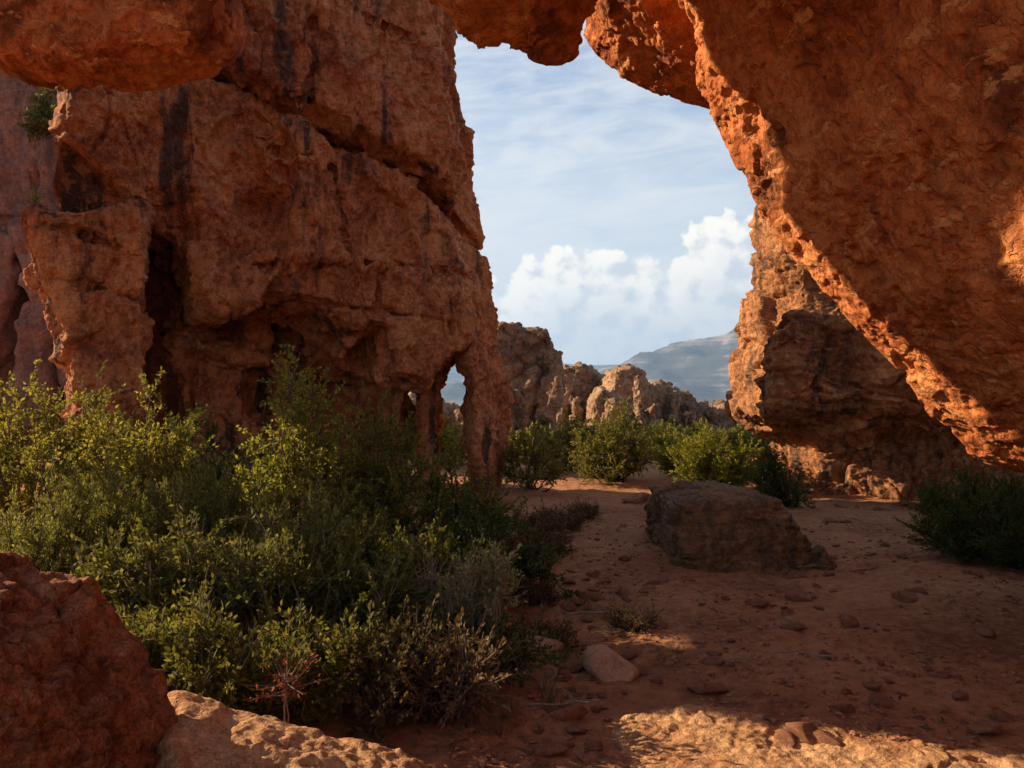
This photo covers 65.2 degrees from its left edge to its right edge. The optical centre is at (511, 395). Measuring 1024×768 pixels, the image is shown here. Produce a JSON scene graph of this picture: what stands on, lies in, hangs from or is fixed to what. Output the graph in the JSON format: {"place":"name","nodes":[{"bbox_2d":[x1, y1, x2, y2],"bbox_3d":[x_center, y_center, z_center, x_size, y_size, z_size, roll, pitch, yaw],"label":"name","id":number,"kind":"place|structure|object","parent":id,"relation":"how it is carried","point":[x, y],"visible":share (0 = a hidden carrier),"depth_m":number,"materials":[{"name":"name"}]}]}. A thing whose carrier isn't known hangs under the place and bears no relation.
{"place":"outdoors","nodes":[
{"label":"outdoors","id":0,"kind":"place"},
{"bbox_2d":[18,185,46,203],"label":"cliff plant","id":1,"kind":"object","parent":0,"point":[36,200],"visible":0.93,"depth_m":28.47,"materials":[{"name":"green plant"}]},
{"bbox_2d":[358,536,527,647],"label":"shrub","id":2,"kind":"object","parent":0,"point":[431,582],"visible":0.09,"depth_m":6.70,"materials":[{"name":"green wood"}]},
{"bbox_2d":[0,404,1023,767],"bbox_3d":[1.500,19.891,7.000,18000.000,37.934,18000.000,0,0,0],"label":"ground","id":3,"kind":"structure","parent":0,"point":[864,598],"depth_m":7.27,"materials":[{"name":"soil"}]},
{"bbox_2d":[0,71,66,454],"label":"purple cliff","id":4,"kind":"structure","parent":3,"relation":"on","point":[26,338],"depth_m":30.01,"materials":[{"name":"stone"}]},
{"bbox_2d":[14,87,57,141],"bbox_3d":[-16.208,-10.227,28.576,2.535,2.503,2.339,0,0,38],"label":"cliff tree","id":5,"kind":"object","parent":4,"relation":"attached to","point":[40,116],"visible":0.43,"depth_m":28.18,"materials":[{"name":"green plant"}]},
{"bbox_2d":[0,359,121,539],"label":"shrub","id":6,"kind":"object","parent":3,"relation":"on","point":[11,471],"visible":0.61,"depth_m":10.17,"materials":[{"name":"green plant"}]},
{"bbox_2d":[0,451,148,595],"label":"heath shrub","id":7,"kind":"object","parent":3,"relation":"on","point":[40,551],"visible":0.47,"depth_m":6.92,"materials":[{"name":"green plant"}]},
{"bbox_2d":[0,551,176,767],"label":"boulder","id":8,"kind":"object","parent":3,"relation":"on","point":[83,683],"visible":0.98,"depth_m":2.82,"materials":[{"name":"stone"}]},
{"bbox_2d":[0,447,186,588],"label":"heath shrub","id":9,"kind":"object","parent":3,"relation":"on","point":[122,504],"visible":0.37,"depth_m":7.63,"materials":[{"name":"green plant"}]},
{"bbox_2d":[55,359,165,493],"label":"shrub","id":10,"kind":"object","parent":3,"relation":"on","point":[93,404],"visible":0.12,"depth_m":11.97,"materials":[{"name":"green plant"}]},
{"bbox_2d":[19,366,218,525],"bbox_3d":[-4.744,0.769,9.882,2.197,2.289,1.938,0,0,0],"label":"shrub","id":11,"kind":"object","parent":3,"relation":"on","point":[161,467],"visible":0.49,"depth_m":9.62,"materials":[{"name":"green plant"}]},
{"bbox_2d":[65,503,274,630],"bbox_3d":[-2.721,1.463,6.149,1.536,1.329,1.485,0,0,0],"label":"shrub","id":12,"kind":"object","parent":3,"relation":"on","point":[142,575],"visible":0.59,"depth_m":6.00,"materials":[{"name":"green plant"}]},
{"bbox_2d":[107,567,242,699],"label":"shrub","id":13,"kind":"object","parent":3,"relation":"on","point":[153,649],"visible":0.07,"depth_m":5.17,"materials":[{"name":"green plant"}]},
{"bbox_2d":[122,395,248,515],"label":"shrub","id":14,"kind":"object","parent":3,"relation":"on","point":[208,435],"visible":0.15,"depth_m":11.67,"materials":[{"name":"green plant"}]},
{"bbox_2d":[130,579,310,716],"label":"shrub","id":15,"kind":"object","parent":3,"relation":"on","point":[233,686],"visible":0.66,"depth_m":4.83,"materials":[{"name":"green plant"}]},
{"bbox_2d":[133,444,311,584],"bbox_3d":[-2.771,1.284,7.728,1.808,1.660,1.974,0,0,-43],"label":"heath shrub","id":16,"kind":"object","parent":3,"relation":"on","point":[207,495],"visible":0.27,"depth_m":7.61,"materials":[{"name":"green plant"}]},
{"bbox_2d":[209,421,295,527],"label":"shrub","id":17,"kind":"object","parent":3,"relation":"on","point":[243,462],"visible":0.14,"depth_m":11.69,"materials":[{"name":"green plant"}]},
{"bbox_2d":[20,0,514,497],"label":"cave cliff","id":18,"kind":"structure","parent":3,"relation":"on","point":[298,174],"depth_m":15.59,"materials":[{"name":"stone"}]},
{"bbox_2d":[158,470,378,662],"bbox_3d":[-1.966,1.389,6.283,1.928,1.605,1.269,0,0,0],"label":"shrub","id":19,"kind":"object","parent":3,"relation":"on","point":[243,591],"visible":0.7,"depth_m":6.10,"materials":[{"name":"green plant"}]},
{"bbox_2d":[244,637,329,723],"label":"red twig plant","id":20,"kind":"object","parent":3,"relation":"on","point":[287,690],"visible":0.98,"depth_m":4.54,"materials":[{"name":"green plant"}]},
{"bbox_2d":[154,690,433,767],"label":"rock slab","id":21,"kind":"object","parent":3,"relation":"on","point":[203,732],"visible":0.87,"depth_m":3.14,"materials":[{"name":"stone"}]},
{"bbox_2d":[217,494,378,632],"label":"shrub","id":22,"kind":"object","parent":3,"relation":"on","point":[326,537],"visible":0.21,"depth_m":6.85,"materials":[{"name":"green plant"}]},
{"bbox_2d":[217,343,384,545],"bbox_3d":[-2.510,0.720,9.295,1.885,2.630,1.698,0,0,-25],"label":"shrub","id":23,"kind":"object","parent":3,"relation":"on","point":[292,465],"visible":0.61,"depth_m":9.07,"materials":[{"name":"green plant"}]},
{"bbox_2d":[227,467,402,610],"bbox_3d":[-1.780,1.448,7.690,1.610,1.466,1.925,0,0,0],"label":"heath shrub","id":24,"kind":"object","parent":3,"relation":"on","point":[370,544],"visible":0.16,"depth_m":7.51,"materials":[{"name":"green plant"}]},
{"bbox_2d":[235,578,403,726],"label":"shrub","id":25,"kind":"object","parent":3,"relation":"on","point":[324,702],"visible":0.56,"depth_m":5.29,"materials":[{"name":"green plant"}]},
{"bbox_2d":[263,522,450,677],"bbox_3d":[-1.188,1.651,6.497,1.560,1.260,1.510,0,0,0],"label":"shrub","id":26,"kind":"object","parent":3,"relation":"on","point":[393,592],"visible":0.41,"depth_m":6.36,"materials":[{"name":"green plant"}]},
{"bbox_2d":[276,379,459,541],"bbox_3d":[-1.828,1.008,10.363,2.240,2.478,2.077,0,0,36],"label":"shrub","id":27,"kind":"object","parent":3,"relation":"on","point":[379,469],"visible":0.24,"depth_m":10.14,"materials":[{"name":"green plant"}]},
{"bbox_2d":[310,593,466,746],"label":"shrub","id":28,"kind":"object","parent":3,"relation":"on","point":[383,683],"visible":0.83,"depth_m":5.22,"materials":[{"name":"green plant"}]},
{"bbox_2d":[347,512,521,614],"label":"shrub","id":29,"kind":"object","parent":3,"relation":"on","point":[437,548],"visible":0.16,"depth_m":7.50,"materials":[{"name":"green plant"}]},
{"bbox_2d":[408,391,463,440],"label":"crag","id":30,"kind":"structure","parent":3,"relation":"on","point":[452,410],"depth_m":49.53,"materials":[{"name":"stone"}]},
{"bbox_2d":[408,410,467,466],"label":"shrub","id":31,"kind":"object","parent":3,"relation":"on","point":[445,434],"visible":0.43,"depth_m":24.30,"materials":[{"name":"green plant"}]},
{"bbox_2d":[343,436,540,560],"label":"shrub","id":32,"kind":"object","parent":3,"relation":"on","point":[427,497],"visible":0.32,"depth_m":9.44,"materials":[{"name":"green plant"}]},
{"bbox_2d":[387,604,525,733],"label":"shrub","id":33,"kind":"object","parent":3,"relation":"on","point":[459,696],"visible":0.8,"depth_m":5.28,"materials":[{"name":"green plant"}]},
{"bbox_2d":[429,537,527,664],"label":"flowering shrub","id":34,"kind":"object","parent":3,"relation":"on","point":[490,594],"visible":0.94,"depth_m":6.36,"materials":[{"name":"green plant"}]},
{"bbox_2d":[392,476,580,596],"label":"shrub","id":35,"kind":"object","parent":3,"relation":"on","point":[529,565],"visible":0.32,"depth_m":8.58,"materials":[{"name":"green plant"}]},
{"bbox_2d":[462,698,527,737],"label":"grass tuft","id":36,"kind":"object","parent":3,"relation":"on","point":[491,726],"visible":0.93,"depth_m":5.20,"materials":[{"name":"brown plant"}]},
{"bbox_2d":[484,698,511,715],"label":"loose stone","id":37,"kind":"object","parent":3,"relation":"on","point":[489,709],"visible":0.59,"depth_m":5.51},
{"bbox_2d":[420,574,582,687],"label":"shrub","id":38,"kind":"object","parent":3,"relation":"on","point":[515,657],"visible":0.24,"depth_m":6.22,"materials":[{"name":"green plant"}]},
{"bbox_2d":[0,0,1023,472],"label":"rock arch","id":39,"kind":"object","parent":3,"relation":"on","point":[876,150],"visible":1,"depth_m":7.35,"materials":[{"name":"stone"}]},
{"bbox_2d":[496,685,527,717],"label":"grass tuft","id":40,"kind":"object","parent":3,"relation":"on","point":[511,706],"visible":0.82,"depth_m":5.50,"materials":[{"name":"brown plant"}]},
{"bbox_2d":[507,415,552,455],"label":"scrub","id":41,"kind":"object","parent":3,"relation":"on","point":[520,432],"visible":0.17,"depth_m":30.63,"materials":[{"name":"green plant"}]},
{"bbox_2d":[495,321,566,454],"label":"crag","id":42,"kind":"structure","parent":3,"relation":"on","point":[532,363],"depth_m":31.90,"materials":[{"name":"stone"}]},
{"bbox_2d":[510,600,552,627],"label":"grass tuft","id":43,"kind":"object","parent":3,"relation":"on","point":[527,621],"visible":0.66,"depth_m":7.80,"materials":[{"name":"green plant"}]},
{"bbox_2d":[502,568,565,605],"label":"scrub","id":44,"kind":"object","parent":3,"relation":"on","point":[546,590],"visible":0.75,"depth_m":8.43,"materials":[{"name":"green plant"}]},
{"bbox_2d":[495,420,575,491],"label":"shrub","id":45,"kind":"object","parent":3,"relation":"on","point":[536,460],"visible":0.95,"depth_m":18.43,"materials":[{"name":"green plant"}]},
{"bbox_2d":[505,526,571,567],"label":"scrub","id":46,"kind":"object","parent":3,"relation":"on","point":[522,540],"visible":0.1,"depth_m":10.21,"materials":[{"name":"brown plant"}]},
{"bbox_2d":[529,636,563,657],"bbox_3d":[0.176,2.229,7.044,0.548,0.167,0.334,-6,5,-10],"label":"stone","id":47,"kind":"object","parent":3,"relation":"on","point":[559,644],"visible":0.3,"depth_m":6.97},
{"bbox_2d":[512,504,581,542],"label":"scrub","id":48,"kind":"object","parent":3,"relation":"on","point":[549,524],"visible":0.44,"depth_m":12.08,"materials":[{"name":"green plant"}]},
{"bbox_2d":[530,742,567,756],"bbox_3d":[0.232,2.213,4.990,0.248,0.070,0.147,0,0,-16],"label":"loose stone","id":49,"kind":"object","parent":3,"relation":"on","point":[544,749],"visible":0.95,"depth_m":4.97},
{"bbox_2d":[523,663,580,707],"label":"grass tuft","id":50,"kind":"object","parent":3,"relation":"on","point":[551,700],"visible":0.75,"depth_m":5.75,"materials":[{"name":"brown plant"}]},
{"bbox_2d":[517,409,597,473],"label":"shrub","id":51,"kind":"object","parent":3,"relation":"on","point":[564,436],"visible":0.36,"depth_m":22.83,"materials":[{"name":"green plant"}]},
{"bbox_2d":[535,524,581,552],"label":"scrub","id":52,"kind":"object","parent":3,"relation":"on","point":[560,537],"visible":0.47,"depth_m":10.92,"materials":[{"name":"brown plant"}]},
{"bbox_2d":[526,608,593,654],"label":"scrub","id":53,"kind":"object","parent":3,"relation":"on","point":[563,632],"visible":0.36,"depth_m":7.30,"materials":[{"name":"green plant"}]},
{"bbox_2d":[530,496,594,532],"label":"scrub","id":54,"kind":"object","parent":3,"relation":"on","point":[576,524],"visible":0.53,"depth_m":13.09,"materials":[{"name":"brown plant"}]},
{"bbox_2d":[528,696,598,705],"bbox_3d":[0.366,2.157,5.668,0.490,0.082,0.146,0,0,16],"label":"dead stick","id":55,"kind":"object","parent":3,"relation":"on","point":[554,704],"visible":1,"depth_m":5.65,"materials":[{"name":"wood"}]},
{"bbox_2d":[549,702,587,720],"bbox_3d":[0.381,2.200,5.569,0.279,0.114,0.169,0,0,-41],"label":"loose stone","id":56,"kind":"object","parent":3,"relation":"on","point":[576,711],"visible":0.91,"depth_m":5.51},
{"bbox_2d":[561,600,577,611],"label":"loose stone","id":57,"kind":"object","parent":3,"relation":"on","point":[568,605],"visible":0.87,"depth_m":8.37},
{"bbox_2d":[558,658,582,673],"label":"loose stone","id":58,"kind":"object","parent":3,"relation":"on","point":[572,664],"visible":0.52,"depth_m":6.62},
{"bbox_2d":[565,723,585,733],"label":"loose stone","id":59,"kind":"object","parent":3,"relation":"on","point":[575,728],"visible":0.98,"depth_m":5.29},
{"bbox_2d":[559,496,601,519],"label":"scrub","id":60,"kind":"object","parent":3,"relation":"on","point":[591,514],"visible":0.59,"depth_m":14.46,"materials":[{"name":"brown plant"}]},
{"bbox_2d":[556,361,605,429],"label":"crag","id":61,"kind":"structure","parent":3,"relation":"on","point":[583,380],"depth_m":62.48,"materials":[{"name":"stone"}]},
{"bbox_2d":[574,591,606,599],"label":"loose stone","id":62,"kind":"object","parent":3,"relation":"on","point":[590,596],"visible":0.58,"depth_m":8.70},
{"bbox_2d":[584,740,602,750],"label":"loose stone","id":63,"kind":"object","parent":3,"relation":"on","point":[591,745],"visible":0.97,"depth_m":5.04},
{"bbox_2d":[581,644,639,681],"bbox_3d":[0.791,2.197,6.495,0.378,0.270,0.567,5,4,-28],"label":"stone","id":64,"kind":"object","parent":3,"relation":"on","point":[603,662],"visible":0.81,"depth_m":6.38,"materials":[{"name":"stone"}]},
{"bbox_2d":[561,394,668,486],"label":"shrub","id":65,"kind":"object","parent":3,"relation":"on","point":[609,452],"visible":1,"depth_m":20.18,"materials":[{"name":"green plant"}]},
{"bbox_2d":[584,363,657,432],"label":"crag","id":66,"kind":"structure","parent":3,"relation":"on","point":[625,380],"depth_m":55.55,"materials":[{"name":"stone"}]},
{"bbox_2d":[599,418,659,447],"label":"scrub","id":67,"kind":"object","parent":3,"relation":"on","point":[638,425],"visible":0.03,"depth_m":31.13,"materials":[{"name":"green plant"}]},
{"bbox_2d":[621,649,638,659],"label":"loose stone","id":68,"kind":"object","parent":3,"relation":"on","point":[628,654],"visible":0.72,"depth_m":6.88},
{"bbox_2d":[604,597,664,634],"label":"scrub","id":69,"kind":"object","parent":3,"relation":"on","point":[622,618],"visible":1,"depth_m":7.56,"materials":[{"name":"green plant"}]},
{"bbox_2d":[621,492,649,503],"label":"stone","id":70,"kind":"object","parent":3,"relation":"on","point":[639,497],"visible":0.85,"depth_m":16.53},
{"bbox_2d":[646,423,696,453],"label":"scrub","id":71,"kind":"object","parent":3,"relation":"on","point":[668,428],"visible":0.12,"depth_m":27.93,"materials":[{"name":"green plant"}]},
{"bbox_2d":[648,379,697,431],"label":"crag","id":72,"kind":"structure","parent":3,"relation":"on","point":[668,399],"depth_m":59.48,"materials":[{"name":"stone"}]},
{"bbox_2d":[646,415,702,443],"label":"scrub","id":73,"kind":"object","parent":3,"relation":"on","point":[672,421],"visible":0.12,"depth_m":33.82,"materials":[{"name":"green plant"}]},
{"bbox_2d":[648,422,716,475],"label":"shrub","id":74,"kind":"object","parent":3,"relation":"on","point":[664,459],"visible":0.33,"depth_m":22.30,"materials":[{"name":"green plant"}]},
{"bbox_2d":[657,423,718,440],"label":"scrub","id":75,"kind":"object","parent":3,"relation":"on","point":[694,429],"visible":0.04,"depth_m":29.91,"materials":[{"name":"green plant"}]},
{"bbox_2d":[686,682,705,693],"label":"loose stone","id":76,"kind":"object","parent":3,"relation":"on","point":[696,687],"visible":0.9,"depth_m":5.99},
{"bbox_2d":[651,418,764,489],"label":"shrub","id":77,"kind":"object","parent":3,"relation":"on","point":[703,460],"visible":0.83,"depth_m":18.31,"materials":[{"name":"green plant"}]},
{"bbox_2d":[702,655,724,665],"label":"loose stone","id":78,"kind":"object","parent":3,"relation":"on","point":[715,660],"visible":0.9,"depth_m":6.63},
{"bbox_2d":[700,684,728,693],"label":"loose stone","id":79,"kind":"object","parent":3,"relation":"on","point":[711,689],"visible":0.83,"depth_m":5.96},
{"bbox_2d":[695,399,739,433],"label":"crag","id":80,"kind":"structure","parent":3,"relation":"on","point":[714,414],"depth_m":61.52,"materials":[{"name":"stone"}]},
{"bbox_2d":[717,434,746,453],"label":"scrub","id":81,"kind":"object","parent":3,"relation":"on","point":[733,443],"visible":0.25,"depth_m":32.18,"materials":[{"name":"green plant"}]},
{"bbox_2d":[717,425,757,450],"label":"scrub","id":82,"kind":"object","parent":3,"relation":"on","point":[746,435],"visible":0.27,"depth_m":32.38,"materials":[{"name":"green plant"}]},
{"bbox_2d":[644,480,837,575],"bbox_3d":[3.183,1.945,11.437,2.384,1.344,2.655,0,0,0],"label":"boulder","id":83,"kind":"object","parent":3,"relation":"on","point":[711,526],"visible":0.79,"depth_m":10.40,"materials":[{"name":"stone"}]},
{"bbox_2d":[744,597,769,607],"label":"loose stone","id":84,"kind":"object","parent":3,"relation":"on","point":[758,602],"visible":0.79,"depth_m":8.37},
{"bbox_2d":[737,428,818,508],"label":"shrub","id":85,"kind":"object","parent":3,"relation":"on","point":[769,484],"visible":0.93,"depth_m":15.39,"materials":[{"name":"green plant"}]},
{"bbox_2d":[780,622,807,629],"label":"loose stone","id":86,"kind":"object","parent":3,"relation":"on","point":[796,626],"visible":0.96,"depth_m":7.31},
{"bbox_2d":[784,593,812,601],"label":"loose stone","id":87,"kind":"object","parent":3,"relation":"on","point":[796,597],"visible":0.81,"depth_m":8.70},
{"bbox_2d":[768,644,830,656],"bbox_3d":[2.393,2.139,6.704,0.540,0.088,0.165,0,0,-4],"label":"dead stick","id":88,"kind":"object","parent":3,"relation":"on","point":[800,652],"visible":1,"depth_m":6.68,"materials":[{"name":"wood"}]},
{"bbox_2d":[610,704,1023,767],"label":"rock ledge","id":89,"kind":"object","parent":3,"relation":"on","point":[700,736],"visible":0.86,"depth_m":4.88,"materials":[{"name":"stone"}]},
{"bbox_2d":[774,728,796,747],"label":"loose stone","id":90,"kind":"object","parent":89,"relation":"on","point":[787,737],"visible":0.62,"depth_m":5.02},
{"bbox_2d":[785,722,817,744],"bbox_3d":[1.864,2.142,5.082,0.221,0.154,0.224,0,0,37],"label":"loose stone","id":91,"kind":"object","parent":89,"relation":"on","point":[801,730],"visible":0.62,"depth_m":5.03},
{"bbox_2d":[798,729,844,746],"bbox_3d":[1.911,2.167,5.020,0.363,0.129,0.131,-6,-2,43],"label":"loose stone","id":92,"kind":"object","parent":89,"relation":"on","point":[819,736],"visible":0.41,"depth_m":4.96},
{"bbox_2d":[835,704,855,712],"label":"loose stone","id":93,"kind":"object","parent":3,"relation":"on","point":[846,708],"visible":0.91,"depth_m":5.53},
{"bbox_2d":[838,614,859,627],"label":"loose stone","id":94,"kind":"object","parent":3,"relation":"on","point":[847,621],"visible":0.88,"depth_m":7.54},
{"bbox_2d":[834,561,877,571],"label":"stone","id":95,"kind":"object","parent":3,"relation":"on","point":[858,566],"visible":0.94,"depth_m":10.43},
{"bbox_2d":[861,682,882,691],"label":"loose stone","id":96,"kind":"object","parent":3,"relation":"on","point":[875,686],"visible":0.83,"depth_m":6.01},
{"bbox_2d":[724,204,1023,500],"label":"overhang rock","id":97,"kind":"object","parent":3,"relation":"on","point":[820,383],"visible":0.34,"depth_m":17.25,"materials":[{"name":"stone"}]},
{"bbox_2d":[868,693,893,707],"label":"loose stone","id":98,"kind":"object","parent":3,"relation":"on","point":[882,700],"visible":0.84,"depth_m":5.73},
{"bbox_2d":[891,590,918,602],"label":"loose stone","id":99,"kind":"object","parent":3,"relation":"on","point":[904,596],"visible":0.81,"depth_m":8.70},
{"bbox_2d":[927,671,950,678],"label":"loose stone","id":100,"kind":"object","parent":3,"relation":"on","point":[939,674],"visible":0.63,"depth_m":6.42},
{"bbox_2d":[890,458,1023,568],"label":"heath shrub","id":101,"kind":"object","parent":3,"relation":"on","point":[947,516],"visible":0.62,"depth_m":10.51,"materials":[{"name":"green plant"}]},
{"bbox_2d":[952,689,968,699],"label":"loose stone","id":102,"kind":"object","parent":3,"relation":"on","point":[959,694],"visible":1,"depth_m":5.86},
{"bbox_2d":[961,567,990,576],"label":"loose stone","id":103,"kind":"object","parent":3,"relation":"on","point":[975,571],"visible":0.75,"depth_m":9.65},
{"bbox_2d":[972,622,995,637],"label":"loose stone","id":104,"kind":"object","parent":3,"relation":"on","point":[981,629],"visible":0.86,"depth_m":7.43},
{"bbox_2d":[968,719,1002,734],"bbox_3d":[3.111,2.205,5.287,0.179,0.106,0.206,0,0,-28],"label":"loose stone","id":105,"kind":"object","parent":3,"relation":"on","point":[982,727],"visible":0.91,"depth_m":5.24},
{"bbox_2d":[951,470,1023,569],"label":"heath shrub","id":106,"kind":"object","parent":3,"relation":"on","point":[998,547],"visible":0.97,"depth_m":9.92,"materials":[{"name":"green plant"}]},
{"bbox_2d":[991,706,1014,722],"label":"loose stone","id":107,"kind":"object","parent":3,"relation":"on","point":[1000,715],"visible":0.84,"depth_m":5.48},
{"bbox_2d":[446,363,616,382],"bbox_3d":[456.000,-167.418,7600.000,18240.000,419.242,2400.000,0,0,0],"label":"hills","id":108,"kind":"structure","parent":0,"point":[453,374],"depth_m":7085.29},
{"bbox_2d":[441,330,738,403],"bbox_3d":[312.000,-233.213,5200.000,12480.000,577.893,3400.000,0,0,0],"label":"mountain","id":109,"kind":"structure","parent":0,"point":[697,369],"depth_m":4484.56,"materials":[{"name":"stone"}]},
{"bbox_2d":[454,20,755,364],"label":"sky","id":110,"kind":"structure","parent":0,"point":[616,213],"materials":[{"name":"blue"}]},
{"bbox_2d":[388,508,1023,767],"bbox_3d":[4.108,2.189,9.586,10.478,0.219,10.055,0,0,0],"label":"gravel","id":111,"kind":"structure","parent":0,"point":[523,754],"depth_m":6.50,"materials":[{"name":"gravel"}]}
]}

